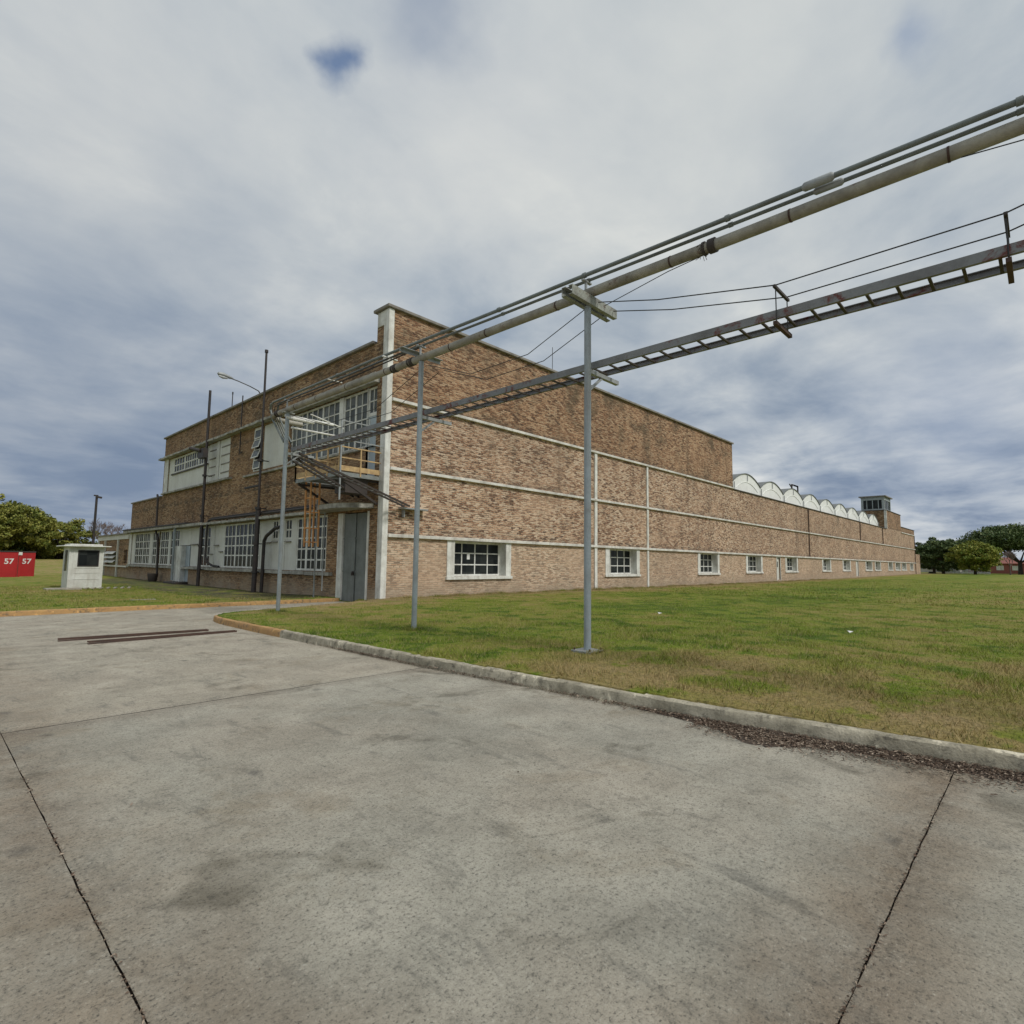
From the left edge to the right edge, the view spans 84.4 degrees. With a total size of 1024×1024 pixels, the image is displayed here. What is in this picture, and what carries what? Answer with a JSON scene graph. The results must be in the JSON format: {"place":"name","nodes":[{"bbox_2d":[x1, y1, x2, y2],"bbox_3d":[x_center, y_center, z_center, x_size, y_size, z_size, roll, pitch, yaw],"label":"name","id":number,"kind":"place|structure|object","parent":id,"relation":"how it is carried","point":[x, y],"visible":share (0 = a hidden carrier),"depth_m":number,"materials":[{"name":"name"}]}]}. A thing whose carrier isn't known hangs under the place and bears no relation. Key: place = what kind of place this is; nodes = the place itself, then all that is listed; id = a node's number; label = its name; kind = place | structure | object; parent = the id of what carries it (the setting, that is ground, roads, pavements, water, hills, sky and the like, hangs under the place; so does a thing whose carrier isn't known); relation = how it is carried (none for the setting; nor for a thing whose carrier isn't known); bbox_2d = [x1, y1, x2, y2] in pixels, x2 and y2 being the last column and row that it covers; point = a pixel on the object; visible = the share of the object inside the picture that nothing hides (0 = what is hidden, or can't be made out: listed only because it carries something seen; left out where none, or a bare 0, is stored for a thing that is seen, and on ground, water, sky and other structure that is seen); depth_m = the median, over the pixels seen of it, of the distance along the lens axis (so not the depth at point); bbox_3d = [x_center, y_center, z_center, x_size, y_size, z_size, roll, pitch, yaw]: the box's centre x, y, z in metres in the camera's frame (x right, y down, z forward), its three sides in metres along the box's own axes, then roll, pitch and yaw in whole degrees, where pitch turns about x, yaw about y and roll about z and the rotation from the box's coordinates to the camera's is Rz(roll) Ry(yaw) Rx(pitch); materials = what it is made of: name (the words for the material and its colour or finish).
{"place":"outdoors","nodes":[
{"label":"outdoors","id":0,"kind":"place"},
{"bbox_2d":[0,583,326,610],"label":"grass","id":1,"kind":"structure","parent":0,"point":[88,600],"depth_m":24.04,"materials":[{"name":"green plant"}]},
{"bbox_2d":[399,622,428,630],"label":"grass","id":2,"kind":"structure","parent":0,"point":[412,628],"depth_m":12.13,"materials":[{"name":"green plant"}]},
{"bbox_2d":[0,601,1023,1023],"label":"road","id":3,"kind":"structure","parent":0,"point":[394,847],"depth_m":3.10,"materials":[{"name":"concrete"}]},
{"bbox_2d":[57,629,208,641],"bbox_3d":[-8.047,2.638,12.181,0.104,0.059,2.751,-4,-7,44],"label":"steel channel","id":4,"kind":"object","parent":3,"relation":"on","point":[115,636],"visible":1,"depth_m":11.96,"materials":[{"name":"metal"}]},
{"bbox_2d":[87,630,236,643],"bbox_3d":[-7.224,2.610,11.881,0.104,0.062,2.807,-3,-7,39],"label":"steel channel","id":5,"kind":"object","parent":3,"relation":"on","point":[145,638],"visible":1,"depth_m":11.63,"materials":[{"name":"metal"}]},
{"bbox_2d":[0,598,338,616],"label":"kerb","id":6,"kind":"structure","parent":3,"relation":"on","point":[84,610],"depth_m":19.14,"materials":[{"name":"concrete"}]},
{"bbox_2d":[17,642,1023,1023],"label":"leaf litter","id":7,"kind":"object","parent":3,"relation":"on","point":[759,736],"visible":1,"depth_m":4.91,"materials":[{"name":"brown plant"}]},
{"bbox_2d":[213,615,1023,771],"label":"kerb","id":8,"kind":"structure","parent":3,"relation":"on","point":[980,755],"depth_m":5.92,"materials":[{"name":"concrete"}]},
{"bbox_2d":[0,559,1023,752],"bbox_3d":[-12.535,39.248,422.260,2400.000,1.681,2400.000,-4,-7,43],"label":"ground","id":9,"kind":"structure","parent":0,"point":[47,572],"depth_m":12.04,"materials":[{"name":"green plant"}]},
{"bbox_2d":[0,551,18,576],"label":"metal cabinet","id":10,"kind":"object","parent":9,"relation":"on","point":[8,563],"visible":0.93,"depth_m":47.12,"materials":[{"name":"red metal"}]},
{"bbox_2d":[17,552,22,576],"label":"gate post","id":11,"kind":"object","parent":9,"relation":"on","point":[19,564],"visible":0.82,"depth_m":47.67,"materials":[{"name":"metal"}]},
{"bbox_2d":[17,551,35,575],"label":"metal cabinet","id":12,"kind":"object","parent":9,"relation":"on","point":[27,566],"visible":0.91,"depth_m":49.22,"materials":[{"name":"red metal"}]},
{"bbox_2d":[0,493,64,550],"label":"broad tree","id":13,"kind":"object","parent":9,"relation":"on","point":[22,525],"visible":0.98,"depth_m":102.39,"materials":[{"name":"green plant"}]},
{"bbox_2d":[0,542,97,558],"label":"hedge","id":14,"kind":"object","parent":9,"relation":"on","point":[24,549],"visible":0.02,"depth_m":113.82,"materials":[{"name":"green plant"}]},
{"bbox_2d":[26,517,99,558],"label":"broad tree","id":15,"kind":"object","parent":9,"relation":"on","point":[73,533],"visible":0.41,"depth_m":110.91,"materials":[{"name":"green plant"}]},
{"bbox_2d":[56,544,111,587],"bbox_3d":[-24.414,3.069,32.092,2.350,2.460,2.170,-4,-7,43],"label":"guard booth","id":16,"kind":"object","parent":9,"relation":"on","point":[82,567],"visible":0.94,"depth_m":31.51,"materials":[{"name":"paint"}]},
{"bbox_2d":[64,550,67,570],"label":"window","id":17,"kind":"structure","parent":16,"relation":"in","point":[65,567],"depth_m":31.67,"materials":[{"name":"black glass"}]},
{"bbox_2d":[77,550,99,565],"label":"window","id":18,"kind":"structure","parent":16,"relation":"in","point":[85,557],"depth_m":31.62,"materials":[{"name":"black glass"}]},
{"bbox_2d":[43,587,130,589],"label":"slatted walkway","id":19,"kind":"structure","parent":9,"relation":"on","point":[76,588],"depth_m":30.01,"materials":[{"name":"grey concrete"}]},
{"bbox_2d":[92,495,101,543],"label":"utility pole","id":20,"kind":"object","parent":9,"relation":"on","point":[95,517],"visible":0.83,"depth_m":107.92,"materials":[{"name":"grey metal"}]},
{"bbox_2d":[88,519,120,539],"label":"bare tree","id":21,"kind":"object","parent":9,"relation":"on","point":[104,526],"visible":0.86,"depth_m":113.27,"materials":[{"name":"grey plant"}]},
{"bbox_2d":[96,533,129,577],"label":"brick annex","id":22,"kind":"object","parent":9,"relation":"on","point":[115,561],"visible":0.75,"depth_m":52.15,"materials":[{"name":"brick"}]},
{"bbox_2d":[103,551,115,564],"label":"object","id":23,"kind":"structure","parent":22,"relation":"in","point":[111,556],"depth_m":53.38,"materials":[{"name":"white metal"}]},
{"bbox_2d":[100,524,129,534],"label":"bare tree","id":24,"kind":"object","parent":9,"relation":"on","point":[119,528],"visible":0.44,"depth_m":120.48,"materials":[{"name":"grey plant"}]},
{"bbox_2d":[147,573,157,581],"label":"bucket","id":25,"kind":"object","parent":9,"relation":"on","point":[152,577],"visible":1,"depth_m":41.81,"materials":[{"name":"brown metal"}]},
{"bbox_2d":[189,390,211,585],"bbox_3d":[-20.170,-1.608,36.058,1.500,12.802,0.965,1,-5,-4],"label":"vent pole","id":26,"kind":"object","parent":9,"relation":"on","point":[202,453],"visible":0.94,"depth_m":36.09,"materials":[{"name":"black metal"}]},
{"bbox_2d":[244,349,268,591],"bbox_3d":[-14.136,-2.281,30.829,1.652,13.351,0.587,-1,-6,23],"label":"vent pole","id":27,"kind":"object","parent":9,"relation":"on","point":[256,543],"visible":0.91,"depth_m":30.24,"materials":[{"name":"black metal"}]},
{"bbox_2d":[217,372,259,392],"bbox_3d":[-15.164,-6.967,31.484,0.228,1.184,2.435,-4,-7,43],"label":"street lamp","id":28,"kind":"object","parent":27,"relation":"attached to","point":[222,375],"visible":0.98,"depth_m":30.94,"materials":[{"name":"metal"}]},
{"bbox_2d":[276,399,313,610],"bbox_3d":[-6.622,-0.178,17.240,0.140,6.498,1.050,-4,-7,43],"label":"support post","id":29,"kind":"object","parent":9,"relation":"on","point":[282,516],"visible":0.82,"depth_m":16.94,"materials":[{"name":"metal"}]},
{"bbox_2d":[285,414,343,441],"bbox_3d":[-6.470,-2.962,19.474,1.491,1.410,5.094,1,-5,-7],"label":"pipe outrigger","id":30,"kind":"object","parent":29,"relation":"attached to","point":[292,417],"visible":0.72,"depth_m":17.59,"materials":[{"name":"white paint"}]},
{"bbox_2d":[287,457,358,497],"bbox_3d":[-6.743,-1.162,20.805,0.265,0.470,6.912,1,-5,1],"label":"cable tray","id":31,"kind":"object","parent":29,"relation":"attached to","point":[315,470],"visible":0.81,"depth_m":19.47,"materials":[{"name":"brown metal"}]},
{"bbox_2d":[295,452,409,506],"bbox_3d":[-5.496,-1.007,20.402,0.304,1.019,6.746,-1,-5,20],"label":"cable tray","id":32,"kind":"object","parent":29,"relation":"attached to","point":[345,477],"visible":1,"depth_m":19.78,"materials":[{"name":"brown metal"}]},
{"bbox_2d":[400,344,451,629],"bbox_3d":[-1.977,-0.545,12.669,0.262,6.422,1.350,-4,-7,43],"label":"support post","id":33,"kind":"object","parent":9,"relation":"on","point":[406,350],"visible":0.84,"depth_m":12.46,"materials":[{"name":"metal"}]},
{"bbox_2d":[295,372,417,424],"bbox_3d":[-4.357,-2.821,15.027,6.404,0.634,0.015,-4,-7,43],"label":"suspension wire","id":34,"kind":"object","parent":33,"relation":"hanging from","point":[362,412],"visible":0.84,"depth_m":14.36,"materials":[{"name":"metal"}]},
{"bbox_2d":[307,372,438,427],"bbox_3d":[-4.042,-2.787,15.360,6.404,0.634,0.015,-4,-7,43],"label":"suspension wire","id":35,"kind":"object","parent":33,"relation":"hanging from","point":[380,415],"visible":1,"depth_m":14.69,"materials":[{"name":"metal"}]},
{"bbox_2d":[122,303,920,601],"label":"factory building","id":36,"kind":"structure","parent":9,"relation":"on","point":[675,501],"depth_m":31.51,"materials":[{"name":"brick"}]},
{"bbox_2d":[134,533,143,563],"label":"window","id":37,"kind":"structure","parent":36,"relation":"in","point":[139,536],"depth_m":47.38,"materials":[{"name":"white paint"}]},
{"bbox_2d":[142,532,149,564],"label":"window","id":38,"kind":"structure","parent":36,"relation":"in","point":[146,542],"depth_m":45.94,"materials":[{"name":"white paint"}]},
{"bbox_2d":[151,531,161,564],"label":"window","id":39,"kind":"structure","parent":36,"relation":"in","point":[154,536],"depth_m":44.27,"materials":[{"name":"white paint"}]},
{"bbox_2d":[159,530,168,564],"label":"window","id":40,"kind":"structure","parent":36,"relation":"in","point":[165,534],"depth_m":42.63,"materials":[{"name":"grey glass"}]},
{"bbox_2d":[169,529,179,564],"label":"window","id":41,"kind":"structure","parent":36,"relation":"in","point":[177,542],"depth_m":41.29,"materials":[{"name":"white paint"}]},
{"bbox_2d":[174,455,184,472],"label":"window","id":42,"kind":"structure","parent":36,"relation":"in","point":[179,465],"depth_m":41.60,"materials":[{"name":"white paint"}]},
{"bbox_2d":[173,546,190,581],"bbox_3d":[-22.954,3.591,39.248,2.230,2.450,0.370,-4,-7,43],"label":"door","id":43,"kind":"structure","parent":36,"relation":"in","point":[182,553],"depth_m":39.04,"materials":[{"name":"grey paint"}]},
{"bbox_2d":[185,451,198,469],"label":"window","id":44,"kind":"structure","parent":36,"relation":"in","point":[191,459],"depth_m":39.79,"materials":[{"name":"grey glass"}]},
{"bbox_2d":[199,446,209,464],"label":"window","id":45,"kind":"structure","parent":36,"relation":"in","point":[201,461],"depth_m":38.10,"materials":[{"name":"white paint"}]},
{"bbox_2d":[201,526,211,566],"bbox_3d":[-19.835,2.243,36.624,1.700,2.600,0.050,-4,-7,43],"label":"window","id":46,"kind":"structure","parent":36,"relation":"in","point":[203,564],"depth_m":36.50,"materials":[{"name":"white paint"}]},
{"bbox_2d":[223,521,260,568],"bbox_3d":[-15.670,1.942,32.708,5.150,2.600,0.050,-4,-7,43],"label":"window","id":47,"kind":"structure","parent":36,"relation":"in","point":[239,538],"depth_m":32.86,"materials":[{"name":"grey glass"}]},
{"bbox_2d":[250,427,260,471],"bbox_3d":[-14.361,-3.565,31.871,1.120,2.510,0.388,-4,-7,43],"label":"window","id":48,"kind":"structure","parent":36,"relation":"in","point":[257,438],"depth_m":31.93,"materials":[{"name":"white paint"}]},
{"bbox_2d":[272,520,278,539],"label":"window","id":49,"kind":"structure","parent":36,"relation":"in","point":[275,522],"depth_m":29.72,"materials":[{"name":"white paint"}]},
{"bbox_2d":[285,518,292,538],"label":"window","id":50,"kind":"structure","parent":36,"relation":"in","point":[288,532],"depth_m":28.70,"materials":[{"name":"white paint"}]},
{"bbox_2d":[296,515,326,570],"bbox_3d":[-9.558,1.499,26.963,2.950,2.600,0.050,-4,-7,43],"label":"window","id":51,"kind":"structure","parent":36,"relation":"in","point":[304,555],"depth_m":27.05,"materials":[{"name":"grey glass"}]},
{"bbox_2d":[291,400,339,463],"bbox_3d":[-9.670,-3.804,27.691,4.810,2.590,0.060,-4,-7,43],"label":"window","id":52,"kind":"structure","parent":36,"relation":"in","point":[329,412],"depth_m":27.49,"materials":[{"name":"grey glass"}]},
{"bbox_2d":[294,419,382,596],"bbox_3d":[-7.441,0.118,23.670,4.030,7.150,1.930,-4,-7,43],"label":"fire escape","id":53,"kind":"object","parent":36,"relation":"attached to","point":[304,480],"visible":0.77,"depth_m":23.16,"materials":[{"name":"metal"}]},
{"bbox_2d":[342,513,357,601],"bbox_3d":[-7.106,2.002,24.528,0.935,3.860,0.178,-4,-7,43],"label":"door leaf","id":54,"kind":"structure","parent":36,"relation":"in","point":[350,531],"depth_m":24.51,"materials":[{"name":"grey paint"}]},
{"bbox_2d":[343,389,367,451],"bbox_3d":[-6.938,-4.002,25.122,2.000,2.590,0.060,-4,-7,43],"label":"window","id":55,"kind":"structure","parent":36,"relation":"in","point":[355,404],"depth_m":25.16,"materials":[{"name":"grey glass"}]},
{"bbox_2d":[354,513,366,600],"bbox_3d":[-6.347,1.958,23.932,0.940,3.860,0.085,-4,-7,43],"label":"door leaf","id":56,"kind":"structure","parent":36,"relation":"in","point":[361,537],"depth_m":23.98,"materials":[{"name":"grey paint"}]},
{"bbox_2d":[367,413,376,475],"bbox_3d":[-5.915,-2.780,24.055,0.740,2.790,0.100,-4,-7,43],"label":"door","id":57,"kind":"structure","parent":36,"relation":"in","point":[371,440],"depth_m":24.08,"materials":[{"name":"grey paint"}]},
{"bbox_2d":[368,386,377,415],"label":"window","id":58,"kind":"structure","parent":36,"relation":"in","point":[372,391],"depth_m":24.29,"materials":[{"name":"grey glass"}]},
{"bbox_2d":[399,507,427,516],"bbox_3d":[-4.143,0.049,23.778,0.360,0.390,1.250,-4,-7,43],"label":"wall bracket","id":59,"kind":"object","parent":36,"relation":"attached to","point":[403,510],"depth_m":23.50,"materials":[{"name":"metal"}]},
{"bbox_2d":[445,540,512,579],"bbox_3d":[-1.634,2.303,26.832,0.585,1.756,4.270,-4,-7,43],"label":"window","id":60,"kind":"structure","parent":36,"relation":"in","point":[487,560],"depth_m":27.15,"materials":[{"name":"white paint"}]},
{"bbox_2d":[605,548,640,576],"bbox_3d":[6.871,3.216,35.810,0.585,1.736,4.070,-4,-7,43],"label":"window","id":61,"kind":"structure","parent":36,"relation":"in","point":[618,562],"depth_m":36.35,"materials":[{"name":"white paint"}]},
{"bbox_2d":[697,553,720,574],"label":"window","id":62,"kind":"structure","parent":36,"relation":"in","point":[708,563],"depth_m":45.61,"materials":[{"name":"white paint"}]},
{"bbox_2d":[746,555,763,573],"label":"window","id":63,"kind":"structure","parent":36,"relation":"in","point":[754,564],"depth_m":52.78,"materials":[{"name":"white paint"}]},
{"bbox_2d":[776,557,780,579],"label":"door","id":64,"kind":"structure","parent":36,"relation":"in","point":[778,559],"depth_m":56.54,"materials":[{"name":"white paint"}]},
{"bbox_2d":[785,557,798,572],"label":"window","id":65,"kind":"structure","parent":36,"relation":"in","point":[790,562],"depth_m":60.30,"materials":[{"name":"white paint"}]},
{"bbox_2d":[822,559,831,571],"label":"window","id":66,"kind":"structure","parent":36,"relation":"in","point":[826,563],"depth_m":69.77,"materials":[{"name":"white paint"}]},
{"bbox_2d":[842,560,851,570],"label":"window","id":67,"kind":"structure","parent":36,"relation":"in","point":[846,564],"depth_m":76.80,"materials":[{"name":"white glass"}]},
{"bbox_2d":[856,561,858,576],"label":"door","id":68,"kind":"structure","parent":36,"relation":"in","point":[857,564],"depth_m":79.90,"materials":[{"name":"white paint"}]},
{"bbox_2d":[865,561,872,570],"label":"window","id":69,"kind":"structure","parent":36,"relation":"in","point":[868,568],"depth_m":86.36,"materials":[{"name":"white glass"}]},
{"bbox_2d":[875,562,881,570],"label":"window","id":70,"kind":"structure","parent":36,"relation":"in","point":[877,564],"depth_m":90.81,"materials":[{"name":"white paint"}]},
{"bbox_2d":[888,562,893,570],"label":"window","id":71,"kind":"structure","parent":36,"relation":"in","point":[890,564],"depth_m":97.90,"materials":[{"name":"white glass"}]},
{"bbox_2d":[895,563,900,570],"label":"window","id":72,"kind":"structure","parent":36,"relation":"in","point":[897,565],"depth_m":103.04,"materials":[{"name":"white glass"}]},
{"bbox_2d":[902,563,906,570],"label":"window","id":73,"kind":"structure","parent":36,"relation":"in","point":[904,565],"depth_m":107.48,"materials":[{"name":"white glass"}]},
{"bbox_2d":[569,647,605,654],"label":"grass","id":74,"kind":"structure","parent":9,"relation":"on","point":[601,651],"depth_m":8.89,"materials":[{"name":"green plant"}]},
{"bbox_2d":[562,278,618,653],"bbox_3d":[1.362,-0.834,9.453,0.380,6.223,1.470,-4,-7,43],"label":"support post","id":75,"kind":"object","parent":9,"relation":"on","point":[587,303],"visible":0.91,"depth_m":9.32,"materials":[{"name":"metal"}]},
{"bbox_2d":[428,310,583,373],"bbox_3d":[-0.282,-3.166,11.202,4.404,0.534,0.015,-4,-7,43],"label":"suspension wire","id":76,"kind":"object","parent":75,"relation":"hanging from","point":[514,358],"visible":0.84,"depth_m":10.80,"materials":[{"name":"metal"}]},
{"bbox_2d":[444,315,603,379],"bbox_3d":[0.033,-3.132,11.535,4.404,0.534,0.015,-4,-7,43],"label":"suspension wire","id":77,"kind":"object","parent":75,"relation":"hanging from","point":[525,366],"visible":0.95,"depth_m":11.21,"materials":[{"name":"metal"}]},
{"bbox_2d":[269,95,1023,442],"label":"conduit","id":78,"kind":"object","parent":75,"relation":"on","point":[831,177],"visible":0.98,"depth_m":7.78,"materials":[{"name":"metal"}]},
{"bbox_2d":[271,117,1023,426],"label":"overhead pipe","id":79,"kind":"object","parent":75,"relation":"on","point":[983,141],"visible":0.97,"depth_m":7.79,"materials":[{"name":"metal"}]},
{"bbox_2d":[272,344,419,448],"bbox_3d":[-4.829,-2.826,15.337,7.711,1.489,0.222,-4,-7,43],"label":"power cable","id":80,"kind":"object","parent":79,"relation":"hanging from","point":[334,381],"visible":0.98,"depth_m":15.21,"materials":[{"name":"black paint"}]},
{"bbox_2d":[274,346,421,448],"bbox_3d":[-4.782,-2.808,15.387,7.711,1.464,0.222,-4,-7,43],"label":"power cable","id":81,"kind":"object","parent":79,"relation":"hanging from","point":[336,383],"visible":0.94,"depth_m":15.32,"materials":[{"name":"black paint"}]},
{"bbox_2d":[961,139,1023,157],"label":"suspension wire","id":82,"kind":"object","parent":79,"relation":"hanging from","point":[993,148],"visible":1,"depth_m":6.02,"materials":[{"name":"metal"}]},
{"bbox_2d":[277,106,1023,442],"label":"conduit","id":83,"kind":"object","parent":75,"relation":"on","point":[833,184],"visible":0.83,"depth_m":7.61,"materials":[{"name":"metal"}]},
{"bbox_2d":[284,348,418,445],"bbox_3d":[-4.726,-2.822,15.447,7.711,1.504,0.222,-4,-7,43],"label":"power cable","id":84,"kind":"object","parent":83,"relation":"hanging from","point":[346,379],"visible":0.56,"depth_m":14.82,"materials":[{"name":"black paint"}]},
{"bbox_2d":[605,258,696,305],"bbox_3d":[2.183,-3.656,8.990,0.046,0.073,1.954,5,-7,-38],"label":"suspension wire","id":85,"kind":"object","parent":75,"relation":"attached to","point":[651,280],"visible":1,"depth_m":8.91,"materials":[{"name":"metal"}]},
{"bbox_2d":[598,204,1023,302],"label":"suspension wire","id":86,"kind":"object","parent":75,"relation":"hanging from","point":[826,268],"visible":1,"depth_m":7.09,"materials":[{"name":"metal"}]},
{"bbox_2d":[772,284,791,338],"bbox_3d":[3.700,-2.738,7.730,0.050,0.552,0.620,-4,-7,43],"label":"tray hanger","id":87,"kind":"object","parent":86,"relation":"hanging from","point":[780,327],"visible":0.92,"depth_m":7.66,"materials":[{"name":"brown metal"}]},
{"bbox_2d":[291,240,1023,452],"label":"cable tray","id":88,"kind":"object","parent":87,"relation":"hanging from","point":[963,263],"visible":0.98,"depth_m":8.09,"materials":[{"name":"metal"}]},
{"bbox_2d":[613,224,1023,311],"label":"suspension wire","id":89,"kind":"object","parent":75,"relation":"hanging from","point":[834,282],"visible":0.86,"depth_m":7.44,"materials":[{"name":"metal"}]},
{"bbox_2d":[1003,211,1014,283],"bbox_3d":[5.396,-2.861,6.136,0.050,0.552,0.620,-4,-7,43],"label":"tray hanger","id":90,"kind":"object","parent":89,"relation":"hanging from","point":[1009,268],"visible":1,"depth_m":5.98,"materials":[{"name":"brown metal"}]},
{"bbox_2d":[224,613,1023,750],"bbox_3d":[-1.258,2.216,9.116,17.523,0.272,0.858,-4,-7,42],"label":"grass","id":91,"kind":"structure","parent":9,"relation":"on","point":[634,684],"depth_m":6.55,"materials":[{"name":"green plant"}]},
{"bbox_2d":[915,537,954,572],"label":"shade tree","id":92,"kind":"object","parent":9,"relation":"on","point":[917,550],"visible":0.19,"depth_m":133.32,"materials":[{"name":"green plant"}]},
{"bbox_2d":[917,539,958,573],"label":"shade tree","id":93,"kind":"object","parent":9,"relation":"on","point":[937,551],"visible":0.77,"depth_m":125.28,"materials":[{"name":"green plant"}]},
{"bbox_2d":[920,568,961,572],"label":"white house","id":94,"kind":"structure","parent":9,"relation":"on","point":[924,570],"depth_m":174.07,"materials":[{"name":"white"}]},
{"bbox_2d":[945,569,989,573],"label":"picket fence","id":95,"kind":"object","parent":9,"relation":"on","point":[965,572],"visible":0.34,"depth_m":134.00,"materials":[{"name":"white paint"}]},
{"bbox_2d":[943,540,1003,574],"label":"shade tree","id":96,"kind":"object","parent":9,"relation":"on","point":[983,557],"visible":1,"depth_m":114.85,"materials":[{"name":"green plant"}]},
{"bbox_2d":[956,522,1023,574],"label":"shade tree","id":97,"kind":"object","parent":9,"relation":"on","point":[1006,538],"visible":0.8,"depth_m":129.63,"materials":[{"name":"green plant"}]},
{"bbox_2d":[968,557,1023,573],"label":"red house","id":98,"kind":"structure","parent":9,"relation":"on","point":[1003,569],"depth_m":151.15,"materials":[{"name":"brick"}]},
{"bbox_2d":[1002,550,1015,574],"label":"bare tree","id":99,"kind":"object","parent":9,"relation":"on","point":[1007,554],"visible":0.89,"depth_m":118.29,"materials":[{"name":"brown plant"}]},
{"bbox_2d":[0,0,1023,560],"label":"sky","id":100,"kind":"structure","parent":0,"point":[191,190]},
{"bbox_2d":[391,578,825,598],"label":"grass","id":101,"kind":"structure","parent":0,"point":[555,590],"depth_m":31.48,"materials":[{"name":"green plant"}]},
{"bbox_2d":[611,577,1023,609],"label":"grass","id":102,"kind":"structure","parent":0,"point":[889,598],"depth_m":33.77,"materials":[{"name":"green plant"}]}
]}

